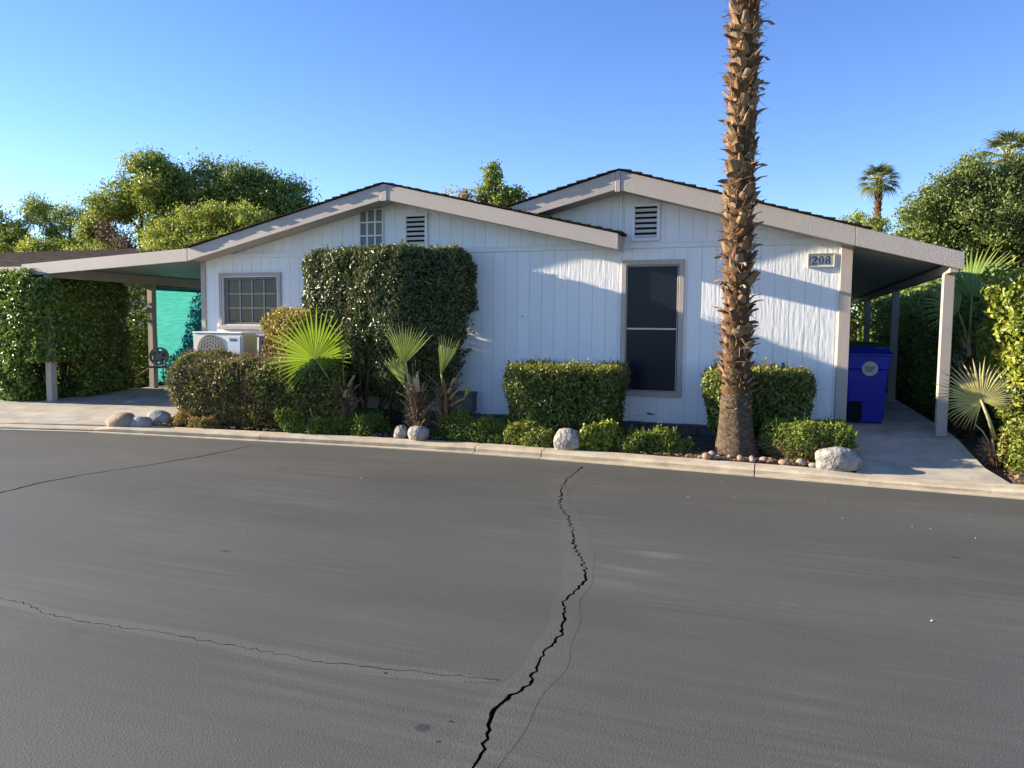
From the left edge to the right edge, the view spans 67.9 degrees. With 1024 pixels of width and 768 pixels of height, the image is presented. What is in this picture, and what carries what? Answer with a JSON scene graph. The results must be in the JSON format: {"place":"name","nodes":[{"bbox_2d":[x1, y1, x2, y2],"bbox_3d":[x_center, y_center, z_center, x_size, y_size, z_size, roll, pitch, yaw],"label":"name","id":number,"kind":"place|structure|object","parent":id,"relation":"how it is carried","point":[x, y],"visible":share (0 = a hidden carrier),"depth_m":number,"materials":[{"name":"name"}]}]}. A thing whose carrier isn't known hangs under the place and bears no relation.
{"place":"outdoors","nodes":[
{"label":"outdoors","id":0,"kind":"place"},
{"bbox_2d":[0,385,193,425],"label":"driveway","id":1,"kind":"structure","parent":0,"point":[96,410],"depth_m":12.79,"materials":[{"name":"concrete"}]},
{"bbox_2d":[21,249,202,401],"bbox_3d":[-5.484,-1.248,17.228,3.668,2.628,9.036,2,5,19],"label":"carport","id":2,"kind":"object","parent":1,"relation":"on","point":[152,270],"visible":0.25,"depth_m":13.92,"materials":[{"name":"beige paint"}]},
{"bbox_2d":[147,347,168,367],"bbox_3d":[-7.210,-0.539,15.541,0.455,0.425,0.276,1,4,5],"label":"hose reel","id":3,"kind":"object","parent":2,"relation":"attached to","point":[160,357],"visible":1,"depth_m":15.45,"materials":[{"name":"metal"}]},
{"bbox_2d":[156,285,201,381],"bbox_3d":[-6.409,-1.253,18.664,0.048,2.005,6.078,2,5,19],"label":"shade screen","id":4,"kind":"object","parent":2,"relation":"hanging from","point":[179,318],"visible":0.16,"depth_m":16.35,"materials":[{"name":"teal fabric"}]},
{"bbox_2d":[0,430,1023,767],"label":"road","id":5,"kind":"structure","parent":0,"point":[194,602],"depth_m":4.20,"materials":[{"name":"grey asphalt"}]},
{"bbox_2d":[0,423,1023,499],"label":"kerb","id":6,"kind":"structure","parent":5,"relation":"on","point":[1009,491],"depth_m":9.02,"materials":[{"name":"concrete"}]},
{"bbox_2d":[702,453,710,458],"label":"river stone","id":7,"kind":"object","parent":6,"relation":"on","point":[706,455],"visible":1,"depth_m":8.61,"materials":[{"name":"stone"}]},
{"bbox_2d":[56,438,970,720],"bbox_3d":[-0.123,1.149,5.715,12.370,0.016,6.649,2,5,19],"label":"road grit","id":8,"kind":"object","parent":5,"relation":"on","point":[644,472],"visible":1,"depth_m":7.76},
{"bbox_2d":[0,0,1023,322],"label":"sky","id":9,"kind":"structure","parent":0,"point":[346,95],"materials":[{"name":"blue"}]},
{"bbox_2d":[2,373,1023,483],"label":"garden soil","id":10,"kind":"structure","parent":0,"point":[707,446],"depth_m":9.95,"materials":[{"name":"brown soil"}]},
{"bbox_2d":[0,200,40,252],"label":"tree","id":11,"kind":"object","parent":10,"relation":"on","point":[11,230],"visible":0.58,"depth_m":41.92,"materials":[{"name":"green plant"}]},
{"bbox_2d":[9,229,108,251],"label":"tree","id":12,"kind":"object","parent":10,"relation":"on","point":[30,245],"visible":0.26,"depth_m":39.43,"materials":[{"name":"green plant"}]},
{"bbox_2d":[3,189,122,250],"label":"tree","id":13,"kind":"object","parent":10,"relation":"on","point":[38,213],"visible":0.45,"depth_m":42.49,"materials":[{"name":"green plant"}]},
{"bbox_2d":[0,267,136,400],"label":"ivy hedge","id":14,"kind":"object","parent":10,"relation":"on","point":[92,333],"visible":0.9,"depth_m":13.90,"materials":[{"name":"green plant"}]},
{"bbox_2d":[0,248,200,365],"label":"neighbour house","id":15,"kind":"structure","parent":10,"relation":"on","point":[12,260],"depth_m":27.39,"materials":[{"name":"paint"}]},
{"bbox_2d":[105,412,135,426],"bbox_3d":[-5.697,0.555,11.105,0.509,0.283,0.307,2,5,19],"label":"rock","id":16,"kind":"object","parent":10,"relation":"on","point":[120,419],"visible":0.73,"depth_m":10.97,"materials":[{"name":"beige stone"}]},
{"bbox_2d":[68,142,200,249],"bbox_3d":[-17.361,-6.165,35.847,7.416,10.025,4.642,2,5,19],"label":"tree","id":17,"kind":"object","parent":10,"relation":"on","point":[149,190],"visible":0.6,"depth_m":34.69,"materials":[{"name":"green plant"}]},
{"bbox_2d":[130,416,153,426],"bbox_3d":[-5.371,0.579,11.045,0.316,0.236,0.244,2,5,19],"label":"rock","id":18,"kind":"object","parent":10,"relation":"on","point":[138,421],"visible":0.75,"depth_m":10.95,"materials":[{"name":"grey stone"}]},
{"bbox_2d":[116,249,185,382],"bbox_3d":[-9.343,-1.581,18.440,2.574,3.366,3.045,2,5,19],"label":"shrub","id":19,"kind":"object","parent":10,"relation":"on","point":[135,319],"visible":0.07,"depth_m":17.77,"materials":[{"name":"green plant"}]},
{"bbox_2d":[128,327,187,388],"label":"shrub","id":20,"kind":"object","parent":10,"relation":"on","point":[146,380],"visible":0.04,"depth_m":17.43,"materials":[{"name":"green plant"}]},
{"bbox_2d":[147,410,170,424],"bbox_3d":[-5.242,0.519,11.295,0.403,0.271,0.260,2,5,19],"label":"rock","id":21,"kind":"object","parent":10,"relation":"on","point":[158,416],"visible":0.56,"depth_m":11.20,"materials":[{"name":"grey stone"}]},
{"bbox_2d":[172,408,220,428],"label":"groundcover plant","id":22,"kind":"object","parent":10,"relation":"on","point":[184,419],"visible":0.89,"depth_m":10.93,"materials":[{"name":"green plant"}]},
{"bbox_2d":[135,196,276,251],"bbox_3d":[-11.021,-3.598,27.304,6.264,6.292,3.237,2,5,19],"label":"tree","id":23,"kind":"object","parent":10,"relation":"on","point":[181,233],"visible":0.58,"depth_m":26.64,"materials":[{"name":"green plant"}]},
{"bbox_2d":[192,331,257,400],"bbox_3d":[-4.379,-0.139,12.049,1.032,1.372,0.731,2,5,19],"label":"air conditioner","id":24,"kind":"object","parent":10,"relation":"on","point":[242,342],"visible":0.3,"depth_m":11.68,"materials":[{"name":"beige metal"}]},
{"bbox_2d":[172,147,321,232],"bbox_3d":[-11.674,-5.819,34.709,7.594,9.624,4.603,1,4,7],"label":"tree","id":25,"kind":"object","parent":10,"relation":"on","point":[261,187],"visible":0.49,"depth_m":33.46,"materials":[{"name":"green plant"}]},
{"bbox_2d":[160,344,350,429],"bbox_3d":[-3.740,0.071,10.982,3.119,1.282,0.960,2,5,19],"label":"shrub","id":26,"kind":"object","parent":10,"relation":"on","point":[255,398],"visible":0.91,"depth_m":10.69,"materials":[{"name":"green plant"}]},
{"bbox_2d":[256,334,305,357],"bbox_3d":[-3.575,-0.109,11.829,0.580,1.320,0.526,2,5,19],"label":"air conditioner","id":27,"kind":"object","parent":10,"relation":"on","point":[261,336],"visible":0.16,"depth_m":11.64,"materials":[{"name":"grey metal"}]},
{"bbox_2d":[259,306,344,385],"bbox_3d":[-3.143,-0.334,11.429,1.432,1.758,0.844,2,5,19],"label":"shrub","id":28,"kind":"object","parent":10,"relation":"on","point":[277,318],"visible":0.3,"depth_m":11.23,"materials":[{"name":"green plant"}]},
{"bbox_2d":[272,407,338,434],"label":"groundcover plant","id":29,"kind":"object","parent":10,"relation":"on","point":[301,428],"visible":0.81,"depth_m":10.42,"materials":[{"name":"green plant"}]},
{"bbox_2d":[267,305,362,432],"bbox_3d":[-2.626,-0.108,10.407,1.339,1.970,0.523,-3,6,-40],"label":"young palm","id":30,"kind":"object","parent":10,"relation":"on","point":[305,349],"visible":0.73,"depth_m":10.51,"materials":[{"name":"green plant"}]},
{"bbox_2d":[305,404,392,436],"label":"groundcover plant","id":31,"kind":"object","parent":10,"relation":"on","point":[366,423],"visible":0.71,"depth_m":10.40,"materials":[{"name":"green plant"}]},
{"bbox_2d":[300,239,478,427],"bbox_3d":[-1.930,-0.706,10.996,2.724,2.711,1.284,2,5,19],"label":"shrub","id":32,"kind":"object","parent":10,"relation":"on","point":[354,283],"visible":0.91,"depth_m":10.59,"materials":[{"name":"green plant"}]},
{"bbox_2d":[394,424,407,438],"bbox_3d":[-1.472,0.650,10.097,0.197,0.230,0.184,2,5,19],"label":"rock","id":33,"kind":"object","parent":10,"relation":"on","point":[400,431],"visible":0.84,"depth_m":10.03,"materials":[{"name":"white stone"}]},
{"bbox_2d":[381,323,436,437],"bbox_3d":[-1.317,0.029,10.027,0.638,1.711,0.576,2,5,19],"label":"young palm","id":34,"kind":"object","parent":10,"relation":"on","point":[415,410],"visible":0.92,"depth_m":9.96,"materials":[{"name":"green plant"}]},
{"bbox_2d":[408,425,428,440],"bbox_3d":[-1.228,0.659,9.954,0.288,0.239,0.256,2,5,19],"label":"rock","id":35,"kind":"object","parent":10,"relation":"on","point":[418,433],"visible":0.88,"depth_m":9.85,"materials":[{"name":"white stone"}]},
{"bbox_2d":[426,335,472,434],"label":"young palm","id":36,"kind":"object","parent":10,"relation":"on","point":[446,396],"visible":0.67,"depth_m":10.04,"materials":[{"name":"green plant"}]},
{"bbox_2d":[443,183,476,199],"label":"tree","id":37,"kind":"object","parent":10,"relation":"on","point":[467,196],"visible":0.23,"depth_m":32.44,"materials":[{"name":"green plant"}]},
{"bbox_2d":[452,391,477,412],"bbox_3d":[-0.720,0.393,11.160,0.400,0.572,0.195,2,5,19],"label":"utility box","id":38,"kind":"object","parent":10,"relation":"on","point":[469,403],"visible":0.45,"depth_m":11.05,"materials":[{"name":"grey metal"}]},
{"bbox_2d":[432,404,518,443],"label":"groundcover plant","id":39,"kind":"object","parent":10,"relation":"on","point":[493,430],"visible":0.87,"depth_m":9.89,"materials":[{"name":"green plant"}]},
{"bbox_2d":[470,158,530,205],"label":"tree","id":40,"kind":"object","parent":10,"relation":"on","point":[500,194],"visible":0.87,"depth_m":31.64,"materials":[{"name":"green plant"}]},
{"bbox_2d":[185,168,872,440],"bbox_3d":[1.549,-1.502,16.591,10.136,3.621,12.647,2,5,19],"label":"mobile home","id":41,"kind":"object","parent":10,"relation":"on","point":[619,265],"visible":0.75,"depth_m":10.39,"materials":[{"name":"white paint"}]},
{"bbox_2d":[217,272,281,329],"bbox_3d":[-4.252,-1.353,12.447,1.270,0.917,0.202,2,5,19],"label":"window","id":42,"kind":"structure","parent":41,"relation":"in","point":[244,298],"depth_m":12.44,"materials":[{"name":"beige paint"}]},
{"bbox_2d":[620,259,684,397],"bbox_3d":[1.888,-0.749,10.287,0.840,1.840,0.075,2,5,19],"label":"window","id":43,"kind":"structure","parent":41,"relation":"in","point":[652,291],"depth_m":10.28,"materials":[{"name":"black glass"}]},
{"bbox_2d":[807,253,835,267],"bbox_3d":[3.862,-1.544,9.502,0.320,0.180,0.031,2,5,19],"label":"number plaque","id":44,"kind":"object","parent":41,"relation":"attached to","point":[821,260],"visible":1,"depth_m":9.50,"materials":[{"name":"ceramic"}]},
{"bbox_2d":[851,227,964,436],"bbox_3d":[6.689,-1.034,14.794,1.148,2.500,12.433,2,5,19],"label":"side awning","id":45,"kind":"object","parent":41,"relation":"attached to","point":[884,264],"visible":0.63,"depth_m":9.43,"materials":[{"name":"beige paint"}]},
{"bbox_2d":[502,410,558,447],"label":"groundcover plant","id":46,"kind":"object","parent":10,"relation":"on","point":[535,437],"visible":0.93,"depth_m":9.55,"materials":[{"name":"green plant"}]},
{"bbox_2d":[498,356,632,434],"bbox_3d":[0.705,0.173,10.044,1.715,1.120,1.315,2,5,19],"label":"shrub","id":47,"kind":"object","parent":10,"relation":"on","point":[604,398],"visible":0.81,"depth_m":9.59,"materials":[{"name":"green plant"}]},
{"bbox_2d":[553,428,579,449],"bbox_3d":[0.681,0.688,9.309,0.351,0.303,0.260,2,5,19],"label":"rock","id":48,"kind":"object","parent":10,"relation":"on","point":[566,438],"visible":0.86,"depth_m":9.20,"materials":[{"name":"white stone"}]},
{"bbox_2d":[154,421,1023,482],"bbox_3d":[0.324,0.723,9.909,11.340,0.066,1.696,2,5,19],"label":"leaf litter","id":49,"kind":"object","parent":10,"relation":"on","point":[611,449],"visible":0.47,"depth_m":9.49,"materials":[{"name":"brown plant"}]},
{"bbox_2d":[578,418,622,451],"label":"groundcover plant","id":50,"kind":"object","parent":10,"relation":"on","point":[603,433],"visible":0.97,"depth_m":9.18,"materials":[{"name":"green plant"}]},
{"bbox_2d":[614,421,693,455],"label":"groundcover plant","id":51,"kind":"object","parent":10,"relation":"on","point":[666,440],"visible":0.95,"depth_m":9.05,"materials":[{"name":"green plant"}]},
{"bbox_2d":[737,455,743,460],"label":"river stone","id":52,"kind":"object","parent":10,"relation":"on","point":[740,457],"visible":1,"depth_m":8.52,"materials":[{"name":"beige stone"}]},
{"bbox_2d":[712,0,774,464],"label":"palm tree","id":53,"kind":"object","parent":10,"relation":"on","point":[738,196],"visible":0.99,"depth_m":8.67,"materials":[{"name":"orange plant"}]},
{"bbox_2d":[699,357,820,443],"bbox_3d":[2.996,0.204,9.288,1.459,1.072,0.934,2,5,19],"label":"shrub","id":54,"kind":"object","parent":10,"relation":"on","point":[783,390],"visible":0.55,"depth_m":8.99,"materials":[{"name":"green plant"}]},
{"bbox_2d":[759,457,768,461],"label":"river stone","id":55,"kind":"object","parent":10,"relation":"on","point":[762,459],"visible":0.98,"depth_m":8.44,"materials":[{"name":"stone"}]},
{"bbox_2d":[778,459,789,465],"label":"river stone","id":56,"kind":"object","parent":10,"relation":"on","point":[782,461],"visible":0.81,"depth_m":8.37,"materials":[{"name":"beige stone"}]},
{"bbox_2d":[796,458,805,466],"bbox_3d":[3.182,0.872,8.380,0.110,0.115,0.106,2,5,19],"label":"river stone","id":57,"kind":"object","parent":10,"relation":"on","point":[799,460],"visible":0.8,"depth_m":8.34,"materials":[{"name":"grey stone"}]},
{"bbox_2d":[755,410,861,462],"bbox_3d":[3.365,0.625,8.705,1.179,0.643,0.919,2,5,19],"label":"shrub","id":58,"kind":"object","parent":10,"relation":"on","point":[805,438],"visible":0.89,"depth_m":8.50,"materials":[{"name":"green plant"}]},
{"bbox_2d":[808,463,815,467],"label":"river stone","id":59,"kind":"object","parent":10,"relation":"on","point":[811,465],"visible":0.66,"depth_m":8.26,"materials":[{"name":"beige stone"}]},
{"bbox_2d":[815,447,862,471],"bbox_3d":[3.506,0.820,8.177,0.472,0.310,0.356,2,5,19],"label":"boulder","id":60,"kind":"object","parent":10,"relation":"on","point":[843,459],"visible":0.85,"depth_m":8.04,"materials":[{"name":"white stone"}]},
{"bbox_2d":[836,208,894,340],"bbox_3d":[18.371,-5.215,40.327,3.187,8.047,2.051,4,6,38],"label":"tree","id":61,"kind":"object","parent":10,"relation":"on","point":[877,221],"visible":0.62,"depth_m":39.67,"materials":[{"name":"green plant"}]},
{"bbox_2d":[855,161,903,225],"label":"palm tree","id":62,"kind":"object","parent":10,"relation":"on","point":[879,186],"visible":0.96,"depth_m":44.82,"materials":[{"name":"green plant"}]},
{"bbox_2d":[849,284,923,340],"bbox_3d":[10.518,-2.061,25.370,5.829,3.642,2.016,2,5,19],"label":"hedge","id":63,"kind":"object","parent":10,"relation":"on","point":[855,326],"visible":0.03,"depth_m":24.54,"materials":[{"name":"green plant"}]},
{"bbox_2d":[870,309,932,402],"bbox_3d":[8.250,-0.587,15.592,1.765,2.009,1.128,3,5,30],"label":"fan palm","id":64,"kind":"object","parent":10,"relation":"on","point":[902,331],"visible":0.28,"depth_m":15.47,"materials":[{"name":"green plant"}]},
{"bbox_2d":[857,266,1023,433],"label":"hedge","id":65,"kind":"object","parent":10,"relation":"on","point":[921,388],"visible":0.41,"depth_m":13.89,"materials":[{"name":"green plant"}]},
{"bbox_2d":[884,144,1023,275],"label":"tree","id":66,"kind":"object","parent":10,"relation":"on","point":[966,205],"visible":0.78,"depth_m":18.64,"materials":[{"name":"green plant"}]},
{"bbox_2d":[917,245,1019,438],"bbox_3d":[6.226,-0.526,10.464,1.243,2.813,0.940,3,5,25],"label":"fan palm","id":67,"kind":"object","parent":10,"relation":"on","point":[964,285],"visible":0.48,"depth_m":10.45,"materials":[{"name":"green plant"}]},
{"bbox_2d":[934,358,1023,468],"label":"young palm","id":68,"kind":"object","parent":10,"relation":"on","point":[992,458],"visible":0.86,"depth_m":8.25,"materials":[{"name":"green plant"}]},
{"bbox_2d":[967,255,1023,419],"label":"shrub","id":69,"kind":"object","parent":10,"relation":"on","point":[1006,321],"visible":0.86,"depth_m":8.93,"materials":[{"name":"green plant"}]},
{"bbox_2d":[979,128,1023,278],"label":"palm tree","id":70,"kind":"object","parent":10,"relation":"on","point":[1006,139],"visible":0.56,"depth_m":27.22,"materials":[{"name":"green plant"}]},
{"bbox_2d":[996,410,1023,473],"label":"shrub","id":71,"kind":"object","parent":10,"relation":"on","point":[1017,448],"visible":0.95,"depth_m":8.05,"materials":[{"name":"green plant"}]},
{"bbox_2d":[846,393,1010,483],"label":"side path","id":72,"kind":"structure","parent":0,"point":[901,440],"depth_m":8.64,"materials":[{"name":"concrete"}]},
{"bbox_2d":[849,341,888,348],"bbox_3d":[5.249,-0.086,11.381,0.584,1.090,0.768,2,5,19],"label":"wheeled bin","id":73,"kind":"object","parent":72,"relation":"on","point":[864,344],"visible":0.09,"depth_m":11.02,"materials":[{"name":"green plastic"}]},
{"bbox_2d":[846,347,893,422],"bbox_3d":[4.918,0.002,10.612,0.604,1.030,0.748,2,5,19],"label":"wheeled bin","id":74,"kind":"object","parent":72,"relation":"on","point":[868,368],"visible":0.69,"depth_m":10.32,"materials":[{"name":"blue plastic"}]}
]}

